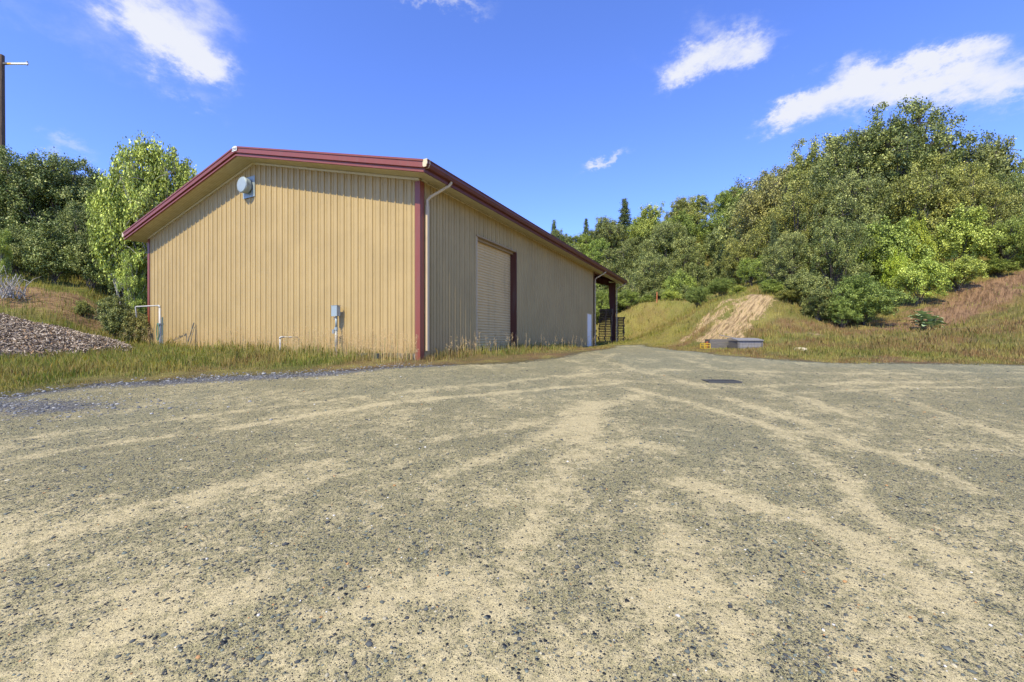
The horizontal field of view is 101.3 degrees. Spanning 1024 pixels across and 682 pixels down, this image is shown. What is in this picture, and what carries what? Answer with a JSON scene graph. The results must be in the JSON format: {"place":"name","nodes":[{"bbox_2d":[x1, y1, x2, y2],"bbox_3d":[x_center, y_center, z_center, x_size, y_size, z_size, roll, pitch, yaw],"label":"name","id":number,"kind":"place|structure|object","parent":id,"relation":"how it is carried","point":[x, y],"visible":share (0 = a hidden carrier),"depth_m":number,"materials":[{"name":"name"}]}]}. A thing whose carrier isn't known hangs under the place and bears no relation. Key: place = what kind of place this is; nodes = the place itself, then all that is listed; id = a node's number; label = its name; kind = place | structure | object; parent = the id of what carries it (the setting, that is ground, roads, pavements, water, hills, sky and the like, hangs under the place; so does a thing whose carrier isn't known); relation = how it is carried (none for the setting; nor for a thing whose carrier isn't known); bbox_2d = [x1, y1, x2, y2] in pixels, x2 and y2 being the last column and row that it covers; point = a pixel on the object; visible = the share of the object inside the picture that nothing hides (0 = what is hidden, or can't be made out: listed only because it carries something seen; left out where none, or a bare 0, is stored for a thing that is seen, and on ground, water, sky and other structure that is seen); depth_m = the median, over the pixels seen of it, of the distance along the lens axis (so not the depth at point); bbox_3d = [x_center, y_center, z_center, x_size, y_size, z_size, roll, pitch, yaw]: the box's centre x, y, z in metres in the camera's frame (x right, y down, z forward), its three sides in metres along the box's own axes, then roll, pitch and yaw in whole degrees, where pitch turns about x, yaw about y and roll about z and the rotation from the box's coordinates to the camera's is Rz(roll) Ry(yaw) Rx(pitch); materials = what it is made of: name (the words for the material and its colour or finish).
{"place":"outdoors","nodes":[
{"label":"outdoors","id":0,"kind":"place"},
{"bbox_2d":[0,228,1023,396],"bbox_3d":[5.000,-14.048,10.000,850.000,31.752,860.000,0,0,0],"label":"ground","id":1,"kind":"structure","parent":0,"point":[983,291],"depth_m":21.80,"materials":[{"name":"brown soil"}]},
{"bbox_2d":[0,228,13,279],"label":"broadleaf shrub","id":2,"kind":"object","parent":1,"relation":"on","point":[5,250],"visible":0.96,"depth_m":21.11,"materials":[{"name":"green plant"}]},
{"bbox_2d":[0,54,28,221],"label":"utility pole","id":3,"kind":"object","parent":1,"relation":"on","point":[3,63],"visible":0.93,"depth_m":25.95,"materials":[{"name":"brown wood"}]},
{"bbox_2d":[0,265,38,298],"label":"dead branches","id":4,"kind":"object","parent":1,"relation":"on","point":[9,291],"visible":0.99,"depth_m":18.47,"materials":[{"name":"grey plant"}]},
{"bbox_2d":[0,224,46,276],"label":"evergreen shrub","id":5,"kind":"object","parent":1,"relation":"on","point":[15,261],"visible":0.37,"depth_m":22.32,"materials":[{"name":"green plant"}]},
{"bbox_2d":[4,226,57,278],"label":"oak tree","id":6,"kind":"object","parent":1,"relation":"on","point":[20,236],"visible":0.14,"depth_m":22.82,"materials":[{"name":"green plant"}]},
{"bbox_2d":[0,144,74,270],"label":"oak tree","id":7,"kind":"object","parent":1,"relation":"on","point":[6,158],"visible":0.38,"depth_m":25.26,"materials":[{"name":"green plant"}]},
{"bbox_2d":[19,218,86,284],"bbox_3d":[-24.338,-4.560,22.352,2.574,3.877,2.590,0,0,-43],"label":"evergreen shrub","id":8,"kind":"object","parent":1,"relation":"on","point":[56,248],"visible":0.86,"depth_m":21.96,"materials":[{"name":"green plant"}]},
{"bbox_2d":[0,146,110,244],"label":"oak tree","id":9,"kind":"object","parent":1,"relation":"on","point":[63,166],"visible":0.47,"depth_m":25.93,"materials":[{"name":"green plant"}]},
{"bbox_2d":[0,313,135,357],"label":"gravel pile","id":10,"kind":"object","parent":1,"relation":"on","point":[19,335],"visible":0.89,"depth_m":12.89,"materials":[{"name":"grey gravel"}]},
{"bbox_2d":[49,200,92,278],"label":"oak tree","id":11,"kind":"object","parent":1,"relation":"on","point":[76,220],"visible":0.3,"depth_m":24.42,"materials":[{"name":"green plant"}]},
{"bbox_2d":[61,238,98,289],"bbox_3d":[-22.751,-4.196,22.968,2.512,3.568,2.645,0,0,-35],"label":"evergreen shrub","id":12,"kind":"object","parent":1,"relation":"on","point":[82,252],"visible":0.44,"depth_m":22.16,"materials":[{"name":"green plant"}]},
{"bbox_2d":[70,300,95,315],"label":"weedy shrub","id":13,"kind":"object","parent":1,"relation":"on","point":[82,307],"visible":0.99,"depth_m":19.15,"materials":[{"name":"green plant"}]},
{"bbox_2d":[80,258,124,297],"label":"evergreen shrub","id":14,"kind":"object","parent":1,"relation":"on","point":[94,273],"visible":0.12,"depth_m":22.28,"materials":[{"name":"green plant"}]},
{"bbox_2d":[94,293,134,336],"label":"weedy shrub","id":15,"kind":"object","parent":1,"relation":"on","point":[113,310],"visible":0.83,"depth_m":18.03,"materials":[{"name":"green plant"}]},
{"bbox_2d":[82,172,148,309],"bbox_3d":[-20.500,-4.984,21.986,2.749,8.296,2.891,0,0,21],"label":"poplar tree","id":16,"kind":"object","parent":1,"relation":"on","point":[97,214],"visible":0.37,"depth_m":21.17,"materials":[{"name":"green plant"}]},
{"bbox_2d":[114,245,146,316],"bbox_3d":[-19.162,-2.608,21.310,1.235,4.556,1.232,0,0,-12],"label":"broadleaf shrub","id":17,"kind":"object","parent":1,"relation":"on","point":[134,284],"visible":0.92,"depth_m":21.09,"materials":[{"name":"green plant"}]},
{"bbox_2d":[114,310,149,343],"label":"weedy shrub","id":18,"kind":"object","parent":1,"relation":"on","point":[138,322],"visible":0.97,"depth_m":18.34,"materials":[{"name":"green plant"}]},
{"bbox_2d":[87,130,197,286],"bbox_3d":[-19.076,-5.813,22.495,5.070,11.158,4.911,0,0,27],"label":"poplar tree","id":19,"kind":"object","parent":1,"relation":"on","point":[142,204],"visible":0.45,"depth_m":21.21,"materials":[{"name":"green plant"}]},
{"bbox_2d":[135,305,163,345],"bbox_3d":[-14.553,-0.463,16.865,1.538,1.903,0.189,0,0,18],"label":"standpipe","id":20,"kind":"object","parent":1,"relation":"on","point":[160,324],"visible":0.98,"depth_m":16.66,"materials":[{"name":"white metal"}]},
{"bbox_2d":[133,144,197,282],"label":"poplar tree","id":21,"kind":"object","parent":1,"relation":"on","point":[161,174],"visible":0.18,"depth_m":22.83,"materials":[{"name":"green plant"}]},
{"bbox_2d":[0,271,601,394],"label":"meadow grass","id":22,"kind":"structure","parent":1,"relation":"on","point":[24,370],"depth_m":11.74,"materials":[{"name":"green plant"}]},
{"bbox_2d":[331,305,340,350],"bbox_3d":[-5.543,-0.234,13.207,0.270,1.718,0.157,0,0,27],"label":"utility box","id":23,"kind":"object","parent":1,"relation":"on","point":[335,310],"visible":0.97,"depth_m":13.18,"materials":[{"name":"grey metal"}]},
{"bbox_2d":[123,325,594,364],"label":"seed stalks","id":24,"kind":"object","parent":1,"relation":"on","point":[333,344],"visible":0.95,"depth_m":12.82,"materials":[{"name":"beige plant"}]},
{"bbox_2d":[122,146,627,359],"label":"metal building","id":25,"kind":"structure","parent":1,"relation":"on","point":[430,255],"depth_m":14.79,"materials":[{"name":"beige metal"}]},
{"bbox_2d":[477,242,509,350],"bbox_3d":[-0.746,-1.646,16.228,0.069,4.172,3.010,0,0,27],"label":"roll up door","id":26,"kind":"structure","parent":25,"relation":"in","point":[493,265],"depth_m":16.27,"materials":[{"name":"beige metal"}]},
{"bbox_2d":[0,344,1023,681],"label":"gravel yard","id":27,"kind":"structure","parent":1,"relation":"on","point":[74,646],"depth_m":2.92,"materials":[{"name":"beige gravel"}]},
{"bbox_2d":[0,362,456,428],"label":"crushed rock","id":28,"kind":"object","parent":27,"relation":"on","point":[127,383],"visible":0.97,"depth_m":7.36,"materials":[{"name":"gravel"}]},
{"bbox_2d":[701,379,741,382],"bbox_3d":[4.251,0.841,8.544,0.650,0.048,0.420,0,0,4],"label":"drain grate","id":29,"kind":"object","parent":27,"relation":"on","point":[721,381],"visible":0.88,"depth_m":8.44,"materials":[{"name":"black metal"}]},
{"bbox_2d":[551,228,570,243],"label":"hillside tree","id":30,"kind":"object","parent":1,"relation":"on","point":[558,235],"visible":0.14,"depth_m":85.68,"materials":[{"name":"green plant"}]},
{"bbox_2d":[567,232,593,253],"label":"hillside tree","id":31,"kind":"object","parent":1,"relation":"on","point":[581,241],"visible":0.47,"depth_m":87.09,"materials":[{"name":"green plant"}]},
{"bbox_2d":[583,236,609,264],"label":"hillside tree","id":32,"kind":"object","parent":1,"relation":"on","point":[600,246],"visible":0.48,"depth_m":78.65,"materials":[{"name":"green plant"}]},
{"bbox_2d":[586,216,627,251],"bbox_3d":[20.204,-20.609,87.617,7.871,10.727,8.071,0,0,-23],"label":"oak tree","id":33,"kind":"object","parent":1,"relation":"on","point":[617,228],"visible":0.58,"depth_m":86.42,"materials":[{"name":"green plant"}]},
{"bbox_2d":[596,289,619,315],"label":"broadleaf shrub","id":34,"kind":"object","parent":1,"relation":"on","point":[605,299],"visible":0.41,"depth_m":46.64,"materials":[{"name":"green plant"}]},
{"bbox_2d":[600,241,639,282],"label":"hillside tree","id":35,"kind":"object","parent":1,"relation":"on","point":[615,262],"visible":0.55,"depth_m":68.54,"materials":[{"name":"green plant"}]},
{"bbox_2d":[603,267,638,293],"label":"hillside tree","id":36,"kind":"object","parent":1,"relation":"on","point":[626,277],"visible":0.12,"depth_m":61.57,"materials":[{"name":"green plant"}]},
{"bbox_2d":[618,198,631,249],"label":"conifer","id":37,"kind":"object","parent":1,"relation":"on","point":[624,220],"visible":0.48,"depth_m":91.44,"materials":[{"name":"green plant"}]},
{"bbox_2d":[617,289,641,308],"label":"broadleaf shrub","id":38,"kind":"object","parent":1,"relation":"on","point":[630,298],"visible":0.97,"depth_m":45.73,"materials":[{"name":"green plant"}]},
{"bbox_2d":[615,236,651,261],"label":"hillside tree","id":39,"kind":"object","parent":1,"relation":"on","point":[634,243],"visible":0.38,"depth_m":78.23,"materials":[{"name":"green plant"}]},
{"bbox_2d":[621,277,666,302],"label":"hillside tree","id":40,"kind":"object","parent":1,"relation":"on","point":[652,283],"visible":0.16,"depth_m":51.08,"materials":[{"name":"green plant"}]},
{"bbox_2d":[620,250,677,296],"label":"oak tree","id":41,"kind":"object","parent":1,"relation":"on","point":[660,269],"visible":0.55,"depth_m":52.78,"materials":[{"name":"green plant"}]},
{"bbox_2d":[628,201,675,240],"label":"broadleaf tree","id":42,"kind":"object","parent":1,"relation":"on","point":[650,219],"visible":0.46,"depth_m":78.53,"materials":[{"name":"green plant"}]},
{"bbox_2d":[642,288,685,301],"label":"hillside tree","id":43,"kind":"object","parent":1,"relation":"on","point":[653,293],"visible":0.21,"depth_m":47.96,"materials":[{"name":"green plant"}]},
{"bbox_2d":[637,219,696,271],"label":"oak tree","id":44,"kind":"object","parent":1,"relation":"on","point":[664,235],"visible":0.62,"depth_m":64.42,"materials":[{"name":"green plant"}]},
{"bbox_2d":[659,289,681,300],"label":"broadleaf shrub","id":45,"kind":"object","parent":1,"relation":"on","point":[668,293],"visible":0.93,"depth_m":45.68,"materials":[{"name":"green plant"}]},
{"bbox_2d":[660,268,696,297],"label":"broadleaf shrub","id":46,"kind":"object","parent":1,"relation":"on","point":[679,279],"visible":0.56,"depth_m":49.13,"materials":[{"name":"green plant"}]},
{"bbox_2d":[663,195,698,224],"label":"hillside tree","id":47,"kind":"object","parent":1,"relation":"on","point":[681,202],"visible":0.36,"depth_m":85.56,"materials":[{"name":"green plant"}]},
{"bbox_2d":[667,208,701,242],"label":"hillside tree","id":48,"kind":"object","parent":1,"relation":"on","point":[688,223],"visible":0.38,"depth_m":78.57,"materials":[{"name":"green plant"}]},
{"bbox_2d":[667,249,706,278],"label":"hillside tree","id":49,"kind":"object","parent":1,"relation":"on","point":[679,259],"visible":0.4,"depth_m":61.71,"materials":[{"name":"green plant"}]},
{"bbox_2d":[674,234,708,263],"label":"hillside tree","id":50,"kind":"object","parent":1,"relation":"on","point":[699,247],"visible":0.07,"depth_m":70.78,"materials":[{"name":"green plant"}]},
{"bbox_2d":[671,194,717,226],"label":"hillside tree","id":51,"kind":"object","parent":1,"relation":"on","point":[696,207],"visible":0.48,"depth_m":85.63,"materials":[{"name":"green plant"}]},
{"bbox_2d":[685,286,715,306],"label":"blue green shrub","id":52,"kind":"object","parent":1,"relation":"on","point":[698,298],"visible":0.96,"depth_m":32.70,"materials":[{"name":"green plant"}]},
{"bbox_2d":[686,263,719,293],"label":"hillside tree","id":53,"kind":"object","parent":1,"relation":"on","point":[703,275],"visible":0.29,"depth_m":53.14,"materials":[{"name":"green plant"}]},
{"bbox_2d":[692,210,732,247],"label":"hillside tree","id":54,"kind":"object","parent":1,"relation":"on","point":[708,225],"visible":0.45,"depth_m":77.84,"materials":[{"name":"green plant"}]},
{"bbox_2d":[699,229,733,268],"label":"hillside tree","id":55,"kind":"object","parent":1,"relation":"on","point":[712,248],"visible":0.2,"depth_m":70.08,"materials":[{"name":"green plant"}]},
{"bbox_2d":[705,339,735,348],"bbox_3d":[9.601,0.197,19.289,1.194,0.486,1.022,0,0,12],"label":"metal box","id":56,"kind":"object","parent":1,"relation":"on","point":[718,343],"visible":0.45,"depth_m":18.86,"materials":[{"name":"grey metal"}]},
{"bbox_2d":[707,277,736,295],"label":"blue green shrub","id":57,"kind":"object","parent":1,"relation":"on","point":[720,286],"visible":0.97,"depth_m":35.65,"materials":[{"name":"green plant"}]},
{"bbox_2d":[707,248,739,282],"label":"hillside tree","id":58,"kind":"object","parent":1,"relation":"on","point":[719,271],"visible":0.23,"depth_m":59.98,"materials":[{"name":"green plant"}]},
{"bbox_2d":[709,187,740,217],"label":"hillside tree","id":59,"kind":"object","parent":1,"relation":"on","point":[725,199],"visible":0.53,"depth_m":86.85,"materials":[{"name":"green plant"}]},
{"bbox_2d":[728,284,745,295],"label":"broadleaf shrub","id":60,"kind":"object","parent":1,"relation":"on","point":[736,288],"visible":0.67,"depth_m":30.88,"materials":[{"name":"green plant"}]},
{"bbox_2d":[726,184,755,199],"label":"hillside tree","id":61,"kind":"object","parent":1,"relation":"on","point":[731,189],"visible":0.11,"depth_m":89.07,"materials":[{"name":"green plant"}]},
{"bbox_2d":[719,228,765,284],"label":"oak tree","id":62,"kind":"object","parent":1,"relation":"on","point":[734,251],"visible":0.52,"depth_m":44.61,"materials":[{"name":"green plant"}]},
{"bbox_2d":[727,338,763,348],"bbox_3d":[9.987,0.172,17.990,1.060,0.550,1.000,0,0,4],"label":"metal box","id":63,"kind":"object","parent":1,"relation":"on","point":[742,343],"visible":0.73,"depth_m":17.57,"materials":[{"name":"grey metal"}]},
{"bbox_2d":[706,176,787,261],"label":"oak tree","id":64,"kind":"object","parent":1,"relation":"on","point":[724,230],"visible":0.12,"depth_m":58.40,"materials":[{"name":"green plant"}]},
{"bbox_2d":[736,257,759,285],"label":"oak tree","id":65,"kind":"object","parent":1,"relation":"on","point":[743,272],"visible":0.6,"depth_m":37.86,"materials":[{"name":"green plant"}]},
{"bbox_2d":[729,161,800,253],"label":"oak tree","id":66,"kind":"object","parent":1,"relation":"on","point":[758,205],"visible":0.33,"depth_m":51.92,"materials":[{"name":"green plant"}]},
{"bbox_2d":[746,254,784,287],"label":"oak tree","id":67,"kind":"object","parent":1,"relation":"on","point":[757,269],"visible":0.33,"depth_m":29.89,"materials":[{"name":"green plant"}]},
{"bbox_2d":[759,278,785,293],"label":"broadleaf shrub","id":68,"kind":"object","parent":1,"relation":"on","point":[769,285],"visible":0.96,"depth_m":26.19,"materials":[{"name":"green plant"}]},
{"bbox_2d":[766,219,779,271],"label":"young pine","id":69,"kind":"object","parent":1,"relation":"on","point":[774,232],"visible":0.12,"depth_m":33.91,"materials":[{"name":"green plant"}]},
{"bbox_2d":[774,288,808,301],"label":"broadleaf shrub","id":70,"kind":"object","parent":1,"relation":"on","point":[789,294],"visible":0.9,"depth_m":24.66,"materials":[{"name":"green plant"}]},
{"bbox_2d":[758,230,825,286],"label":"oak tree","id":71,"kind":"object","parent":1,"relation":"on","point":[783,255],"visible":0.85,"depth_m":27.49,"materials":[{"name":"green plant"}]},
{"bbox_2d":[747,173,845,269],"bbox_3d":[24.155,-8.798,35.320,6.498,9.121,7.064,0,0,-40],"label":"oak tree","id":72,"kind":"object","parent":1,"relation":"on","point":[791,213],"visible":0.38,"depth_m":34.46,"materials":[{"name":"green plant"}]},
{"bbox_2d":[588,252,1023,365],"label":"dry grass","id":73,"kind":"structure","parent":1,"relation":"on","point":[901,350],"depth_m":17.09,"materials":[{"name":"plant"}]},
{"bbox_2d":[781,267,833,304],"bbox_3d":[17.277,-2.973,24.618,2.340,2.720,2.456,0,0,-12],"label":"broadleaf shrub","id":74,"kind":"object","parent":1,"relation":"on","point":[805,282],"visible":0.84,"depth_m":24.31,"materials":[{"name":"green plant"}]},
{"bbox_2d":[778,132,852,231],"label":"oak tree","id":75,"kind":"object","parent":1,"relation":"on","point":[801,165],"visible":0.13,"depth_m":43.40,"materials":[{"name":"green plant"}]},
{"bbox_2d":[801,286,838,320],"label":"broadleaf shrub","id":76,"kind":"object","parent":1,"relation":"on","point":[816,306],"visible":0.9,"depth_m":22.82,"materials":[{"name":"green plant"}]},
{"bbox_2d":[794,216,877,295],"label":"oak tree","id":77,"kind":"object","parent":1,"relation":"on","point":[834,244],"visible":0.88,"depth_m":26.34,"materials":[{"name":"green plant"}]},
{"bbox_2d":[781,129,892,228],"bbox_3d":[31.544,-13.496,40.395,8.236,11.558,8.970,0,0,-41],"label":"oak tree","id":78,"kind":"object","parent":1,"relation":"on","point":[835,139],"visible":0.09,"depth_m":38.19,"materials":[{"name":"green plant"}]},
{"bbox_2d":[823,295,863,326],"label":"dense green shrub","id":79,"kind":"object","parent":1,"relation":"on","point":[840,316],"visible":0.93,"depth_m":21.97,"materials":[{"name":"green plant"}]},
{"bbox_2d":[797,167,904,267],"bbox_3d":[25.719,-8.643,31.777,6.172,8.736,5.471,0,0,-16],"label":"oak tree","id":80,"kind":"object","parent":1,"relation":"on","point":[861,205],"visible":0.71,"depth_m":30.93,"materials":[{"name":"green plant"}]},
{"bbox_2d":[798,120,923,225],"bbox_3d":[31.297,-13.432,38.390,8.600,11.651,8.638,0,0,17],"label":"oak tree","id":81,"kind":"object","parent":1,"relation":"on","point":[862,140],"visible":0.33,"depth_m":36.58,"materials":[{"name":"green plant"}]},
{"bbox_2d":[827,271,921,324],"bbox_3d":[19.058,-2.027,22.445,4.213,3.430,4.165,0,0,-17],"label":"dense green shrub","id":82,"kind":"object","parent":1,"relation":"on","point":[881,300],"visible":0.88,"depth_m":21.65,"materials":[{"name":"green plant"}]},
{"bbox_2d":[848,213,937,288],"bbox_3d":[24.368,-5.391,27.096,4.275,5.655,3.735,0,0,-10],"label":"broadleaf shrub","id":83,"kind":"object","parent":1,"relation":"on","point":[888,236],"visible":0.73,"depth_m":26.10,"materials":[{"name":"green plant"}]},
{"bbox_2d":[879,243,911,292],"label":"yellow green shrub","id":84,"kind":"object","parent":1,"relation":"on","point":[892,264],"visible":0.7,"depth_m":25.52,"materials":[{"name":"green plant"}]},
{"bbox_2d":[886,255,955,304],"bbox_3d":[23.402,-3.317,24.027,2.638,3.104,2.779,0,0,-32],"label":"broadleaf shrub","id":85,"kind":"object","parent":1,"relation":"on","point":[927,271],"visible":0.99,"depth_m":23.68,"materials":[{"name":"green plant"}]},
{"bbox_2d":[903,211,938,264],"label":"yellow green shrub","id":86,"kind":"object","parent":1,"relation":"on","point":[918,227],"visible":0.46,"depth_m":26.04,"materials":[{"name":"green plant"}]},
{"bbox_2d":[908,311,933,328],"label":"broadleaf plant","id":87,"kind":"object","parent":1,"relation":"on","point":[920,319],"visible":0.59,"depth_m":19.56,"materials":[{"name":"green plant"}]},
{"bbox_2d":[859,95,992,224],"bbox_3d":[34.581,-14.240,36.788,8.696,13.884,9.779,0,0,9],"label":"oak tree","id":88,"kind":"object","parent":1,"relation":"on","point":[903,134],"visible":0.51,"depth_m":34.74,"materials":[{"name":"green plant"}]},
{"bbox_2d":[877,167,976,250],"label":"oak tree","id":89,"kind":"object","parent":1,"relation":"on","point":[922,197],"visible":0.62,"depth_m":29.91,"materials":[{"name":"green plant"}]},
{"bbox_2d":[917,313,947,328],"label":"broadleaf plant","id":90,"kind":"object","parent":1,"relation":"on","point":[933,321],"visible":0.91,"depth_m":18.90,"materials":[{"name":"green plant"}]},
{"bbox_2d":[886,150,1000,244],"bbox_3d":[33.697,-10.497,32.697,6.246,8.514,6.378,0,0,14],"label":"oak tree","id":91,"kind":"object","parent":1,"relation":"on","point":[936,168],"visible":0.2,"depth_m":31.95,"materials":[{"name":"green plant"}]},
{"bbox_2d":[942,254,991,290],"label":"broadleaf shrub","id":92,"kind":"object","parent":1,"relation":"on","point":[965,266],"visible":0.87,"depth_m":24.54,"materials":[{"name":"green plant"}]},
{"bbox_2d":[929,202,1007,262],"bbox_3d":[28.586,-6.289,26.943,3.893,5.137,3.392,0,0,36],"label":"broadleaf shrub","id":93,"kind":"object","parent":1,"relation":"on","point":[969,234],"visible":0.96,"depth_m":26.32,"materials":[{"name":"green plant"}]},
{"bbox_2d":[929,129,1023,193],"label":"oak tree","id":94,"kind":"object","parent":1,"relation":"on","point":[999,158],"visible":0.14,"depth_m":33.45,"materials":[{"name":"green plant"}]},
{"bbox_2d":[930,172,1023,228],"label":"oak tree","id":95,"kind":"object","parent":1,"relation":"on","point":[997,209],"visible":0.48,"depth_m":28.92,"materials":[{"name":"green plant"}]},
{"bbox_2d":[976,133,1010,167],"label":"oak tree","id":96,"kind":"object","parent":1,"relation":"on","point":[998,139],"visible":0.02,"depth_m":39.63,"materials":[{"name":"green plant"}]},
{"bbox_2d":[971,162,1023,252],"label":"oak tree","id":97,"kind":"object","parent":1,"relation":"on","point":[1017,182],"visible":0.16,"depth_m":30.09,"materials":[{"name":"green plant"}]},
{"bbox_2d":[977,258,1022,274],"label":"broadleaf shrub","id":98,"kind":"object","parent":1,"relation":"on","point":[999,265],"visible":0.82,"depth_m":25.09,"materials":[{"name":"green plant"}]},
{"bbox_2d":[979,215,1023,259],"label":"oak tree","id":99,"kind":"object","parent":1,"relation":"on","point":[1013,229],"visible":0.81,"depth_m":25.94,"materials":[{"name":"green plant"}]},
{"bbox_2d":[0,0,1023,237],"label":"sky","id":100,"kind":"structure","parent":0,"point":[563,111],"materials":[{"name":"blue"}]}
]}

